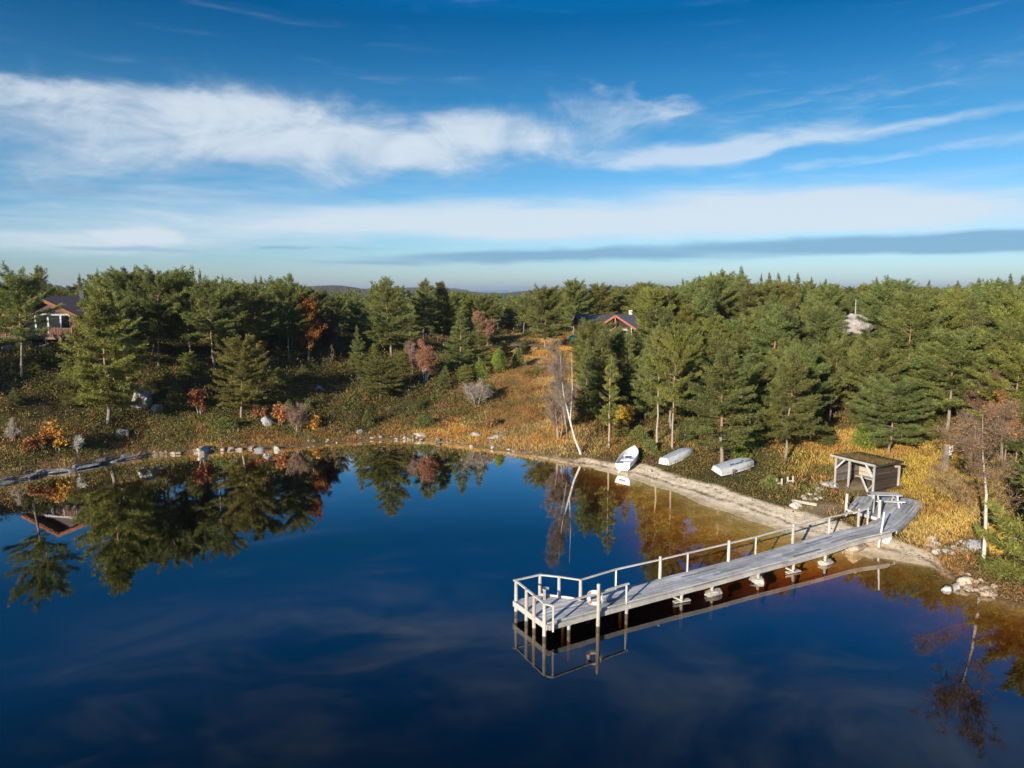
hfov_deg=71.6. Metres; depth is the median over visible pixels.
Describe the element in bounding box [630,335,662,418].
pine tree
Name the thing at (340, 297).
pine tree
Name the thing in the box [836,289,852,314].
pine tree
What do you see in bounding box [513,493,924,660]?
wooden pier
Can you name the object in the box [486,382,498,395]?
juniper bush
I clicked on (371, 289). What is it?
pine tree
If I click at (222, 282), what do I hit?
pine tree
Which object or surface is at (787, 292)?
pine tree
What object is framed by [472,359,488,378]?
juniper bush
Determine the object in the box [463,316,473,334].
pine tree
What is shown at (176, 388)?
juniper bush
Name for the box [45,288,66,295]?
pine tree
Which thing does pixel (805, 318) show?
pine tree
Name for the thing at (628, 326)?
pine tree
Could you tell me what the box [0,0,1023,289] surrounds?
sky
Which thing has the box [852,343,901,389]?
pine tree
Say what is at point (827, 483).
boulder
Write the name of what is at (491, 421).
bush
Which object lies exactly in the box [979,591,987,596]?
shore stone
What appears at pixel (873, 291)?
pine tree
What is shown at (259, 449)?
boulder
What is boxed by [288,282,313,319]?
pine tree
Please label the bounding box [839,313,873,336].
rock outcrop
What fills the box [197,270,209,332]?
pine tree
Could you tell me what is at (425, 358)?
birch tree
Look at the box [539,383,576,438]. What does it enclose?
birch tree
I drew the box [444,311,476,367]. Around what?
pine tree
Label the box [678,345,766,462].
pine tree
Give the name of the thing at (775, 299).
pine tree
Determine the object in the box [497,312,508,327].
pine tree
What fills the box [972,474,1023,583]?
pine tree
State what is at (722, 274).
pine tree
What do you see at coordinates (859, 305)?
pine tree
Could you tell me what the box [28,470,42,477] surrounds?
rock slab
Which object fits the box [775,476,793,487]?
log rest
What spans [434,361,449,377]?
juniper bush
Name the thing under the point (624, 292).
pine tree
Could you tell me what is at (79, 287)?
pine tree
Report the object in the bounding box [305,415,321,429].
bush
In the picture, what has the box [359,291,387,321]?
pine tree
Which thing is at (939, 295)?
pine tree
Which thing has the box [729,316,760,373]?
pine tree
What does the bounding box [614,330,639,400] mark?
pine tree
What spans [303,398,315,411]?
juniper bush
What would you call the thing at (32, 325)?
window
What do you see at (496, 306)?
pine tree
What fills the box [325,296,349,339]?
pine tree
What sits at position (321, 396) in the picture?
pine tree
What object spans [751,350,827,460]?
pine tree
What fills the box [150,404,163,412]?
crag
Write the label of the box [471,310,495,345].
birch tree
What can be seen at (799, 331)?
pine tree
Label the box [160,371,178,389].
pine tree
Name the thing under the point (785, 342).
pine tree
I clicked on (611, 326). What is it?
pine tree
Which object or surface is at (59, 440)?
bush
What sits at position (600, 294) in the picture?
pine tree
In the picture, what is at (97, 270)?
pine tree
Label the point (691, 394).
pine tree
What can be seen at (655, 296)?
pine tree
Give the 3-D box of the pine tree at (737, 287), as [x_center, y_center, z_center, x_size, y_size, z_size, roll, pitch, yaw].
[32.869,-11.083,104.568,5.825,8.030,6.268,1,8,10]
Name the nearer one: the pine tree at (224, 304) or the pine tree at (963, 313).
the pine tree at (963, 313)
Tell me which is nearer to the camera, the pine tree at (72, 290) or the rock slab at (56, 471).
the rock slab at (56, 471)
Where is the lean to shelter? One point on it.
(882, 473)
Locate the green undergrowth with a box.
[0,332,856,486]
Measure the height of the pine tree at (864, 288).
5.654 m
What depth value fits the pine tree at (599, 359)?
71.97 m
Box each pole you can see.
[595,583,599,661]
[877,512,884,546]
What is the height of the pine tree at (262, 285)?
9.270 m
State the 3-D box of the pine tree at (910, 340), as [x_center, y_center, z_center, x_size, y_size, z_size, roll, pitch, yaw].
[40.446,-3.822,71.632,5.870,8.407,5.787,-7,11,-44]
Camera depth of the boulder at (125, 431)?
67.37 m
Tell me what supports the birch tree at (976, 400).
on the ground at (374, 639)
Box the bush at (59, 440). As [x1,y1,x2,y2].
[46,421,72,452]
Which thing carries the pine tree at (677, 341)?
on the ground at (374, 639)
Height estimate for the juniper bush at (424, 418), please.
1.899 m
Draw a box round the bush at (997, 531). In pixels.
[981,523,1012,555]
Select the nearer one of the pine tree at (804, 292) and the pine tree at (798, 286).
the pine tree at (798, 286)
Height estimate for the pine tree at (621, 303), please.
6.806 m
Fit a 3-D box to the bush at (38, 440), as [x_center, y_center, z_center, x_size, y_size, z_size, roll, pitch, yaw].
[-40.651,5.114,60.455,2.295,2.217,2.002,0,8,0]
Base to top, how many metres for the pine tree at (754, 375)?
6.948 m
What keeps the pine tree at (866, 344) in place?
on the ground at (374, 639)
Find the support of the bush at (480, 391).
on the ground at (374, 639)
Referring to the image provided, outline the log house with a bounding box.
[0,290,120,352]
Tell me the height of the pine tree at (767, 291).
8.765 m
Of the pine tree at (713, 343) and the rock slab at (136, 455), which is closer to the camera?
the rock slab at (136, 455)
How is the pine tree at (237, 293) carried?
on the ground at (374, 639)
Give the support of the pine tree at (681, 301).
on the ground at (374, 639)
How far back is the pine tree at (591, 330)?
75.89 m
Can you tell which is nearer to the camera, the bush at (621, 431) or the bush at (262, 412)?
the bush at (621, 431)
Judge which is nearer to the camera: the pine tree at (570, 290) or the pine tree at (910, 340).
the pine tree at (910, 340)
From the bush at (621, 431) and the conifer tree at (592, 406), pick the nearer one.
the bush at (621, 431)
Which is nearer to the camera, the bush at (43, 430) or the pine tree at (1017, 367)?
the pine tree at (1017, 367)
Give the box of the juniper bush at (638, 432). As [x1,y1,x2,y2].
[625,425,649,445]
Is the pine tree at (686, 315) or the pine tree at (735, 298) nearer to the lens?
the pine tree at (686, 315)
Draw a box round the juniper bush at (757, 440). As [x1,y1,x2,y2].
[742,432,768,452]
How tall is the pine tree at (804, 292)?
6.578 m
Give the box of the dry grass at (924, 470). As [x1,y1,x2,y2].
[0,328,1023,578]
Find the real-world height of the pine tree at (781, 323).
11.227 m
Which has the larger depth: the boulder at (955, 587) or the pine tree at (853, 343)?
the pine tree at (853, 343)
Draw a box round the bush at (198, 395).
[186,387,209,414]
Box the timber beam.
[792,499,817,505]
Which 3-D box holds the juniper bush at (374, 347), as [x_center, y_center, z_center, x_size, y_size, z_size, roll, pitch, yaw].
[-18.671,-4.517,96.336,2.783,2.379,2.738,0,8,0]
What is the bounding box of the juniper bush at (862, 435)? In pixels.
[848,422,873,449]
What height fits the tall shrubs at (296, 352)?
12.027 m
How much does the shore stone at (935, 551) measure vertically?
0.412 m
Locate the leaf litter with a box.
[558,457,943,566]
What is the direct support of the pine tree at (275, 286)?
on the ground at (374, 639)
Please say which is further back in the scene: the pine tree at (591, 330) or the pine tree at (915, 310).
the pine tree at (591, 330)
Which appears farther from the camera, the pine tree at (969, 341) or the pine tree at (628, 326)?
the pine tree at (628, 326)
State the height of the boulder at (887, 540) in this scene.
0.702 m
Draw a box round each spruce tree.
[328,344,337,363]
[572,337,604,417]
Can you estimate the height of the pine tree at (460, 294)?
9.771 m
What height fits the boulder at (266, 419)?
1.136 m
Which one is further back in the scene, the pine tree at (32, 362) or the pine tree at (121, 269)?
the pine tree at (121, 269)
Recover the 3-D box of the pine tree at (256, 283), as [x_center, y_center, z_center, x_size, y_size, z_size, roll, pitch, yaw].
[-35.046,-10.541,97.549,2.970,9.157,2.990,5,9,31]
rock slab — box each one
[0,476,22,480]
[0,480,14,483]
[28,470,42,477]
[34,468,51,473]
[45,470,66,473]
[56,467,76,471]
[76,463,100,469]
[92,457,112,463]
[120,453,143,458]
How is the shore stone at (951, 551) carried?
on the ground at (374, 639)
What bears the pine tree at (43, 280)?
on the ground at (374, 639)
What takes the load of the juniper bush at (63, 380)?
on the ground at (374, 639)
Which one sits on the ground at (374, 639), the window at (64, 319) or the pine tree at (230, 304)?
the pine tree at (230, 304)
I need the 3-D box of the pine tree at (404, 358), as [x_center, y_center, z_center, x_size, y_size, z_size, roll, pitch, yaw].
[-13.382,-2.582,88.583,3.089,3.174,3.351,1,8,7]
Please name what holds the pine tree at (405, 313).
on the ground at (374, 639)
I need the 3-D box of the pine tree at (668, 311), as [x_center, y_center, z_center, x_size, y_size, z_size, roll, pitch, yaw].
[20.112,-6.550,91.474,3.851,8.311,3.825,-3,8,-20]
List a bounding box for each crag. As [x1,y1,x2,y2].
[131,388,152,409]
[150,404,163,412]
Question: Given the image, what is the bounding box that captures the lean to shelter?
[830,451,903,491]
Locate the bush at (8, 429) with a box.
[3,418,24,441]
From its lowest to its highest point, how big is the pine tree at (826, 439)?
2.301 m
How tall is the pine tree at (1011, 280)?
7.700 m
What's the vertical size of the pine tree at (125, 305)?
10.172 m
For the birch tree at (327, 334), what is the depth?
92.12 m
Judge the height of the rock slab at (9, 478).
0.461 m
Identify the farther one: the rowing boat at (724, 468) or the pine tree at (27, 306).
the pine tree at (27, 306)
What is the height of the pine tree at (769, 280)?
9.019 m
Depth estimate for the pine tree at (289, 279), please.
92.26 m
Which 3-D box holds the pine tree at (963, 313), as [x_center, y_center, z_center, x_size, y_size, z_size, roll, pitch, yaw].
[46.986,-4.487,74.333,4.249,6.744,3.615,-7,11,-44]
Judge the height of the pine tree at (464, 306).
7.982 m
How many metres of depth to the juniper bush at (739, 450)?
58.38 m
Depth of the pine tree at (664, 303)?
99.99 m
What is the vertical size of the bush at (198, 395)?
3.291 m
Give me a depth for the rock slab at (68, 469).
58.85 m
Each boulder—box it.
[115,429,128,437]
[197,445,208,453]
[254,447,264,450]
[261,416,274,426]
[413,432,426,436]
[470,432,480,436]
[488,435,503,438]
[789,502,802,508]
[820,481,838,487]
[844,543,866,553]
[878,536,892,542]
[941,585,951,591]
[952,583,959,591]
[956,576,972,586]
[966,539,982,551]
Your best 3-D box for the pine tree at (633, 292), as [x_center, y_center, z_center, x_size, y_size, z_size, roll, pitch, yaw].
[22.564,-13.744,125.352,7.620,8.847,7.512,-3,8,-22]
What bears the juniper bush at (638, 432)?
on the ground at (374, 639)
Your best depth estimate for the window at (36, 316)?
82.42 m
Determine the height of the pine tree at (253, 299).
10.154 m
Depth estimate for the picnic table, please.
45.76 m
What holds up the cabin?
on the ground at (374, 639)
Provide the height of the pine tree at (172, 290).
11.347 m
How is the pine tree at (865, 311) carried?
on the ground at (374, 639)
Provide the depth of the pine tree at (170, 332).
83.38 m
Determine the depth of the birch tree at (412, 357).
88.30 m
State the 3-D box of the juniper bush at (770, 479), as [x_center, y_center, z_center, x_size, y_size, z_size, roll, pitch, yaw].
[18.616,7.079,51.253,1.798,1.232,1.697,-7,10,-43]
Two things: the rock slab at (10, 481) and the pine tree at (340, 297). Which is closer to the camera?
the rock slab at (10, 481)
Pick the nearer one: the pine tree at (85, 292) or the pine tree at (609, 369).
the pine tree at (609, 369)
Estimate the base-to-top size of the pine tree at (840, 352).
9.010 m
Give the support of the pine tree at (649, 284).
on the ground at (374, 639)
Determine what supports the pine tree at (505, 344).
on the ground at (374, 639)
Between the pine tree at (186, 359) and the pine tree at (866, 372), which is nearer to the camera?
the pine tree at (866, 372)
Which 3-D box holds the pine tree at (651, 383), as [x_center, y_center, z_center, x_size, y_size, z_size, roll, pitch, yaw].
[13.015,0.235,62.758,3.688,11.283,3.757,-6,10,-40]
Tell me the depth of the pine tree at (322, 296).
107.13 m
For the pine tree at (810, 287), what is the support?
on the ground at (374, 639)
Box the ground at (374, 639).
[0,285,1023,767]
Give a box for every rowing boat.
[615,445,638,470]
[659,447,693,465]
[711,457,753,475]
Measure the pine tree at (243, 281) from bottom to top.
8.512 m
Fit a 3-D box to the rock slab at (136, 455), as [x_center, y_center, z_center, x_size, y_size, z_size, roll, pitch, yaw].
[-34.118,6.495,63.634,0.636,0.254,2.176,5,9,34]
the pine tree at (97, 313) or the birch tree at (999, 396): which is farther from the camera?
the pine tree at (97, 313)
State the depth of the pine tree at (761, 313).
76.69 m
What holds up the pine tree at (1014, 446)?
on the ground at (374, 639)
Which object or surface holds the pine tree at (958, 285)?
on the ground at (374, 639)
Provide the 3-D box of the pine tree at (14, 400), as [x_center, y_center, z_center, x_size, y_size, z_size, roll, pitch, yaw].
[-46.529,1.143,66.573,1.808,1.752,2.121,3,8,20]
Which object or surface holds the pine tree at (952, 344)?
on the ground at (374, 639)
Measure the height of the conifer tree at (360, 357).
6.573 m
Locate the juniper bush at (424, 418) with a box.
[414,412,434,428]
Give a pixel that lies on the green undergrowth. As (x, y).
(642, 452)
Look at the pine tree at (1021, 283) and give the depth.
119.66 m
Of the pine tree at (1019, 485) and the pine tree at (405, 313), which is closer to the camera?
the pine tree at (1019, 485)
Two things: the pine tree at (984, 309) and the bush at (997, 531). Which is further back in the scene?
the pine tree at (984, 309)
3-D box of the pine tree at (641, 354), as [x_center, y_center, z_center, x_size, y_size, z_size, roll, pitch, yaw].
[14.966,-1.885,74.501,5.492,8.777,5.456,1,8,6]
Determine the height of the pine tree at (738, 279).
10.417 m
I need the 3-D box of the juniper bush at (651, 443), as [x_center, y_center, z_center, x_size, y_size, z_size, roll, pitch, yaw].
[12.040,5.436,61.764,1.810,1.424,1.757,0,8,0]
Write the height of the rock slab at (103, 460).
0.498 m
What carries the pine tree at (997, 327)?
on the ground at (374, 639)
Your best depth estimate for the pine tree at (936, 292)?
86.78 m
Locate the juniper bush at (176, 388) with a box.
[165,382,188,404]
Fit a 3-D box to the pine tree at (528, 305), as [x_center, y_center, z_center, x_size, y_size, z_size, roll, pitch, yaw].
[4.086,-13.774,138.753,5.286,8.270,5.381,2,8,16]
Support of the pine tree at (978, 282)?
on the ground at (374, 639)
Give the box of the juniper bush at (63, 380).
[48,370,81,390]
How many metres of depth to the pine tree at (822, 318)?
74.51 m
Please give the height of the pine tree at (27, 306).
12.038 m
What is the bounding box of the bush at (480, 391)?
[459,380,493,405]
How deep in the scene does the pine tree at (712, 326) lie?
79.63 m
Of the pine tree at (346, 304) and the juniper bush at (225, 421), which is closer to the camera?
the juniper bush at (225, 421)
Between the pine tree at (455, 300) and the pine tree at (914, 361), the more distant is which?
the pine tree at (455, 300)
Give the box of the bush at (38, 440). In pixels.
[17,433,49,453]
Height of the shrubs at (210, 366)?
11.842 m
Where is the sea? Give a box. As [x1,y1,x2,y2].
[468,290,528,292]
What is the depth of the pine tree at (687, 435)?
63.83 m
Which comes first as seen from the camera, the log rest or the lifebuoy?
the lifebuoy
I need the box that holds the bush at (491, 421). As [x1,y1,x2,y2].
[485,416,497,428]
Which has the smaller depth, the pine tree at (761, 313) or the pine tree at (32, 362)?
the pine tree at (32, 362)
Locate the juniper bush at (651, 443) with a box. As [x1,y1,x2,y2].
[640,438,658,453]
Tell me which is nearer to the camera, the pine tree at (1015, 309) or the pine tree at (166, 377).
the pine tree at (1015, 309)
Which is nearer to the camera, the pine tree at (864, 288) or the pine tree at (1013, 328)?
the pine tree at (1013, 328)
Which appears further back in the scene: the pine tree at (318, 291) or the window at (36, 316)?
the pine tree at (318, 291)
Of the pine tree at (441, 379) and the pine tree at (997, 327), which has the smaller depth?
the pine tree at (997, 327)
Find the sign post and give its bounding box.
[942,444,952,470]
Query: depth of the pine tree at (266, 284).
147.91 m
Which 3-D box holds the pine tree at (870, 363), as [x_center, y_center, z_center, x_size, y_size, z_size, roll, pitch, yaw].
[31.350,0.148,61.081,6.208,9.248,6.244,7,10,42]
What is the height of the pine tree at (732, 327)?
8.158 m
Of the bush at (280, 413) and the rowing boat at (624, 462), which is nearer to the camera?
the rowing boat at (624, 462)
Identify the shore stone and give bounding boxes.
[931,548,940,554]
[942,549,954,554]
[963,585,973,589]
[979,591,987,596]
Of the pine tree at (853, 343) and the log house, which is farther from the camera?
the log house
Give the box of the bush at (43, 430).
[38,419,55,448]
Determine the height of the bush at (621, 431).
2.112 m
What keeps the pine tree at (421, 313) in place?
on the ground at (374, 639)
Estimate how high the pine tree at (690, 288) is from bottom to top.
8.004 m
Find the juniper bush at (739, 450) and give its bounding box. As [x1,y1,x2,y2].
[727,444,751,459]
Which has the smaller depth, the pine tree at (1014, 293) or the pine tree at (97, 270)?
the pine tree at (1014, 293)
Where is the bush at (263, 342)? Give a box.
[253,340,267,359]
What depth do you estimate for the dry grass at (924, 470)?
63.13 m
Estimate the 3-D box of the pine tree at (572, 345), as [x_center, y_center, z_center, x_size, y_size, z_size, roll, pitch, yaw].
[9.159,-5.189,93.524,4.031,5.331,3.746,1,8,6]
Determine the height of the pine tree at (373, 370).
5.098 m
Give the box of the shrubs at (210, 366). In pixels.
[0,312,1023,591]
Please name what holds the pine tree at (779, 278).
on the ground at (374, 639)
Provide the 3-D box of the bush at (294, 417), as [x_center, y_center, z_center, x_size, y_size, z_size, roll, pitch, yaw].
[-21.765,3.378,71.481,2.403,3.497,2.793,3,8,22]
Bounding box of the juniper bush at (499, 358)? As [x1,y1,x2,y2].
[489,347,507,372]
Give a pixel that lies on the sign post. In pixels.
(946, 454)
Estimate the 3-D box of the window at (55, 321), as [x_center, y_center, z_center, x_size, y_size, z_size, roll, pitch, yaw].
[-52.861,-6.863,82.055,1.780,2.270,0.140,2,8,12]
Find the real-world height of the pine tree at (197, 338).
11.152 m
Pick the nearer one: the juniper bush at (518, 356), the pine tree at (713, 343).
the pine tree at (713, 343)
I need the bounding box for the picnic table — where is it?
[867,492,905,507]
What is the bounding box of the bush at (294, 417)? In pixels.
[283,402,310,431]
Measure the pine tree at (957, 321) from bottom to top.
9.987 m
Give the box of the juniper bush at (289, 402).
[282,399,296,412]
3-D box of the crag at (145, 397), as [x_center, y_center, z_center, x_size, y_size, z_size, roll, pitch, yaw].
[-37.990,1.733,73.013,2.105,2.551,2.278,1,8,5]
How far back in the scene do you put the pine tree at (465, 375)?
86.02 m
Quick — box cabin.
[571,310,638,337]
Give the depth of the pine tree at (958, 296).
77.43 m
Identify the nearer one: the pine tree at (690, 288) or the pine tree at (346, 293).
the pine tree at (690, 288)
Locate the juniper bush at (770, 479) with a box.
[759,474,780,490]
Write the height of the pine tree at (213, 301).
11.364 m
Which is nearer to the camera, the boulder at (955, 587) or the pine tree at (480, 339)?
the boulder at (955, 587)
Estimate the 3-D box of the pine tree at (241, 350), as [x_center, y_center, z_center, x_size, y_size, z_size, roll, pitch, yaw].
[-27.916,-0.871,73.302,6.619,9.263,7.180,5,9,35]
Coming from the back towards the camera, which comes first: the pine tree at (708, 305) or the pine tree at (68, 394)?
the pine tree at (708, 305)
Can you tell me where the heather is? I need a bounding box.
[0,325,1023,607]
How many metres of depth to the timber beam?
47.83 m
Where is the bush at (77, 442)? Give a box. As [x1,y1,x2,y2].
[69,434,84,452]
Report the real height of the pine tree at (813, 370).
8.778 m
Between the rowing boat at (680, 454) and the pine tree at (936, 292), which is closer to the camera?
the rowing boat at (680, 454)
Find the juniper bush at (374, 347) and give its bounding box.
[367,342,383,358]
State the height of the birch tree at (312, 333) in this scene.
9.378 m
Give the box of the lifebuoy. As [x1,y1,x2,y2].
[587,590,602,605]
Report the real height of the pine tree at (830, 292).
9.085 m
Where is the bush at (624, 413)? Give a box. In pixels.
[613,404,633,428]
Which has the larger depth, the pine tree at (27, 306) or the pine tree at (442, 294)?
the pine tree at (442, 294)
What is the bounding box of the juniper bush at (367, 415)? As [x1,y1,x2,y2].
[361,410,374,426]
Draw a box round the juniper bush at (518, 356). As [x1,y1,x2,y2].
[511,348,526,367]
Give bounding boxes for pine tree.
[0,260,64,378]
[6,387,27,404]
[23,360,40,372]
[26,265,52,297]
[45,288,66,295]
[54,285,153,428]
[58,389,80,407]
[63,284,77,294]
[73,272,82,295]
[78,283,94,304]
[81,291,142,383]
[84,266,163,347]
[93,266,145,300]
[95,269,99,287]
[119,264,188,368]
[124,264,184,353]
[149,269,212,363]
[158,269,203,352]
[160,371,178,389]
[173,277,248,368]
[177,351,199,376]
[191,265,201,347]
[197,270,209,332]
[201,288,238,351]
[204,333,276,417]
[214,289,238,348]
[215,275,233,336]
[224,279,251,333]
[226,282,281,354]
[236,279,260,294]
[253,277,267,323]
[257,275,270,338]
[257,280,269,289]
[262,278,311,360]
[263,277,293,342]
[270,367,288,383]
[277,271,306,351]
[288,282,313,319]
[295,364,313,379]
[301,287,334,329]
[311,287,332,316]
[313,300,331,341]
[317,393,327,404]
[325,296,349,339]
[327,292,349,332]
[328,292,345,331]
[338,295,372,334]
[339,292,354,299]
[339,299,355,328]
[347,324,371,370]
[355,358,402,398]
[356,276,419,357]
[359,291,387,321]
[363,287,375,302]
[393,293,413,332]
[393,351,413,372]
[406,277,444,345]
[413,397,425,407]
[425,280,463,346]
[434,369,453,388]
[444,289,463,332]
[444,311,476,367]
[454,289,468,311]
[455,296,466,320]
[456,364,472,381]
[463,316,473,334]
[464,294,477,314]
[464,297,475,322]
[465,293,500,329]
[467,316,492,363]
[491,301,501,330]
[494,304,504,324]
[497,301,518,332]
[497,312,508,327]
[499,340,515,356]
[510,297,534,331]
[511,301,519,329]
[517,337,530,352]
[519,283,571,348]
[520,294,539,328]
[558,276,594,334]
[566,326,582,356]
[569,315,616,381]
[570,332,607,376]
[578,282,622,313]
[578,326,627,408]
[595,354,619,447]
[600,320,619,341]
[608,325,634,383]
[612,295,631,313]
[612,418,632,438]
[614,287,634,310]
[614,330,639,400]
[620,281,646,313]
[623,325,637,352]
[628,303,678,356]
[629,284,678,342]
[629,326,657,398]
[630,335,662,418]
[633,287,669,328]
[636,331,705,428]
[637,282,658,291]
[639,324,683,442]
[649,317,702,448]
[660,303,673,330]
[662,289,683,323]
[669,303,707,345]
[672,293,687,314]
[674,419,696,442]
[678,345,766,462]
[679,281,700,305]
[680,291,693,324]
[680,321,707,373]
[684,286,716,351]
[685,359,701,397]
[692,274,743,331]
[693,314,733,374]
[693,329,739,418]
[700,274,731,318]
[709,315,757,359]
[718,293,746,318]
[719,269,729,304]
[725,282,743,315]
[725,282,766,321]
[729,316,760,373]
[730,359,776,424]
[733,265,744,290]
[739,298,796,383]
[740,302,799,392]
[747,413,773,437]
[748,281,784,304]
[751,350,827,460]
[757,293,781,318]
[760,335,819,394]
[761,297,809,390]
[764,271,771,287]
[765,282,802,309]
[765,341,838,425]
[768,279,789,289]
[773,272,780,284]
[792,272,804,312]
[792,297,836,361]
[796,282,821,296]
[796,302,846,379]
[803,276,813,302]
[805,283,847,334]
[809,329,864,421]
[810,421,837,446]
[835,332,911,418]
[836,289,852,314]
[842,287,857,300]
[844,337,861,372]
[845,373,935,453]
[848,293,855,310]
[849,275,933,341]
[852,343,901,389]
[853,300,863,313]
[853,337,878,376]
[854,286,862,303]
[856,282,888,332]
[858,285,868,295]
[859,306,876,331]
[875,285,952,374]
[886,317,933,381]
[891,356,958,409]
[900,297,974,383]
[903,325,1002,429]
[917,287,945,303]
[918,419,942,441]
[930,325,1002,420]
[933,293,954,303]
[940,287,979,322]
[943,292,987,388]
[953,280,960,294]
[955,309,969,327]
[958,315,1023,415]
[964,292,1023,386]
[964,337,1023,451]
[972,277,981,295]
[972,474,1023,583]
[973,283,1023,333]
[975,290,998,331]
[981,278,990,305]
[984,278,1000,301]
[984,326,1001,335]
[994,397,1023,461]
[1007,273,1014,288]
[1011,457,1023,506]
[1011,465,1023,522]
[1017,275,1023,291]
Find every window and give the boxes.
[28,316,35,333]
[35,315,48,333]
[48,315,61,334]
[60,315,70,328]
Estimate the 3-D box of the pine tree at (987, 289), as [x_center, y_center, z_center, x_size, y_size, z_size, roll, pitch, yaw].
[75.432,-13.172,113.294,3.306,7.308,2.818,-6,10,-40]
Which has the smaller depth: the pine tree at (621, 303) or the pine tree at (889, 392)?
the pine tree at (889, 392)
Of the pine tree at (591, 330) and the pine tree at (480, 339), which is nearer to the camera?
the pine tree at (591, 330)
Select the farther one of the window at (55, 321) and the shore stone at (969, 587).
the window at (55, 321)
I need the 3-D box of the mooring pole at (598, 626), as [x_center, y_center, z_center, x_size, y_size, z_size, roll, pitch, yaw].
[3.826,10.616,31.546,0.177,3.610,0.176,0,8,0]
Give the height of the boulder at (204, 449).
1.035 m
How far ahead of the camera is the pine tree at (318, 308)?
100.79 m
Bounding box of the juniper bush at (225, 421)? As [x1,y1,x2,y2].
[211,416,237,431]
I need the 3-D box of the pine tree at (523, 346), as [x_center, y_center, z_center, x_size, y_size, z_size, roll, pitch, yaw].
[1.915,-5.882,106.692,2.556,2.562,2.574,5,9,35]
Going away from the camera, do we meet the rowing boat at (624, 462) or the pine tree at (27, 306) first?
the rowing boat at (624, 462)
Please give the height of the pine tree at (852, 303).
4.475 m
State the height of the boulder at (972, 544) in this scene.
0.840 m
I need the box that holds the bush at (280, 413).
[270,401,288,425]
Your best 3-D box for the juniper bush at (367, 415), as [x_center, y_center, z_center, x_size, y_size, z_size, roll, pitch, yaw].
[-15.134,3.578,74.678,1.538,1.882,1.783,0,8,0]
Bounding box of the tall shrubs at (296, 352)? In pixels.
[0,316,503,466]
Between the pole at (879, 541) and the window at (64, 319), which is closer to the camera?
the pole at (879, 541)
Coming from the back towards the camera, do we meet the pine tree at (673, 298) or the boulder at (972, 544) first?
the pine tree at (673, 298)
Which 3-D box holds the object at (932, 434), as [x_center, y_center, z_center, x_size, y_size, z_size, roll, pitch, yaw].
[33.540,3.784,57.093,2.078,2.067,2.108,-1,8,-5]
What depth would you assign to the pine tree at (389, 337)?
95.56 m
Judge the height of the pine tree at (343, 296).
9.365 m
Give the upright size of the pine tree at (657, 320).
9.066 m
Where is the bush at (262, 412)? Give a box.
[251,405,267,419]
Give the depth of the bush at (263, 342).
86.24 m
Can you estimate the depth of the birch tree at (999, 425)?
36.99 m
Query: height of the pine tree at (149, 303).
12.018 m
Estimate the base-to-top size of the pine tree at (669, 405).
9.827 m
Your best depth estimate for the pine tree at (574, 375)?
81.20 m
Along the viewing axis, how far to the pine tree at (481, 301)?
126.28 m
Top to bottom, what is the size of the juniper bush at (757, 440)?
1.764 m
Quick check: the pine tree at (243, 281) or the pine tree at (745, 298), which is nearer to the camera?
the pine tree at (745, 298)
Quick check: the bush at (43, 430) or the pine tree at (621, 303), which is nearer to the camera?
the bush at (43, 430)
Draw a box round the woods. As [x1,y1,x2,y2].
[0,264,1023,464]
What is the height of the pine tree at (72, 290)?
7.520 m
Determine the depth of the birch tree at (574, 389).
69.21 m
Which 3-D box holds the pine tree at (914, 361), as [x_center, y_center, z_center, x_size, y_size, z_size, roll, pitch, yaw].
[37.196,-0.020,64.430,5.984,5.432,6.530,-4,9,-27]
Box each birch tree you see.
[291,293,326,366]
[316,308,339,360]
[404,340,419,376]
[414,338,438,383]
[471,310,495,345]
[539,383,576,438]
[543,333,581,453]
[552,378,581,423]
[918,397,1023,562]
[959,364,1012,442]
[982,387,1023,463]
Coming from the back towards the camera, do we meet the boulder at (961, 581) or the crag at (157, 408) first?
the crag at (157, 408)
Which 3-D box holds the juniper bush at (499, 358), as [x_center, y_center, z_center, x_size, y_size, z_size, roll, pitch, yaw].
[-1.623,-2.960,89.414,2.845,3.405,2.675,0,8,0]
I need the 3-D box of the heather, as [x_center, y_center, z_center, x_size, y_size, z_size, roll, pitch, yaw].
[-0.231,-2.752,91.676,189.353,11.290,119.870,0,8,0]
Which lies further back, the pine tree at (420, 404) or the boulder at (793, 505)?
the pine tree at (420, 404)

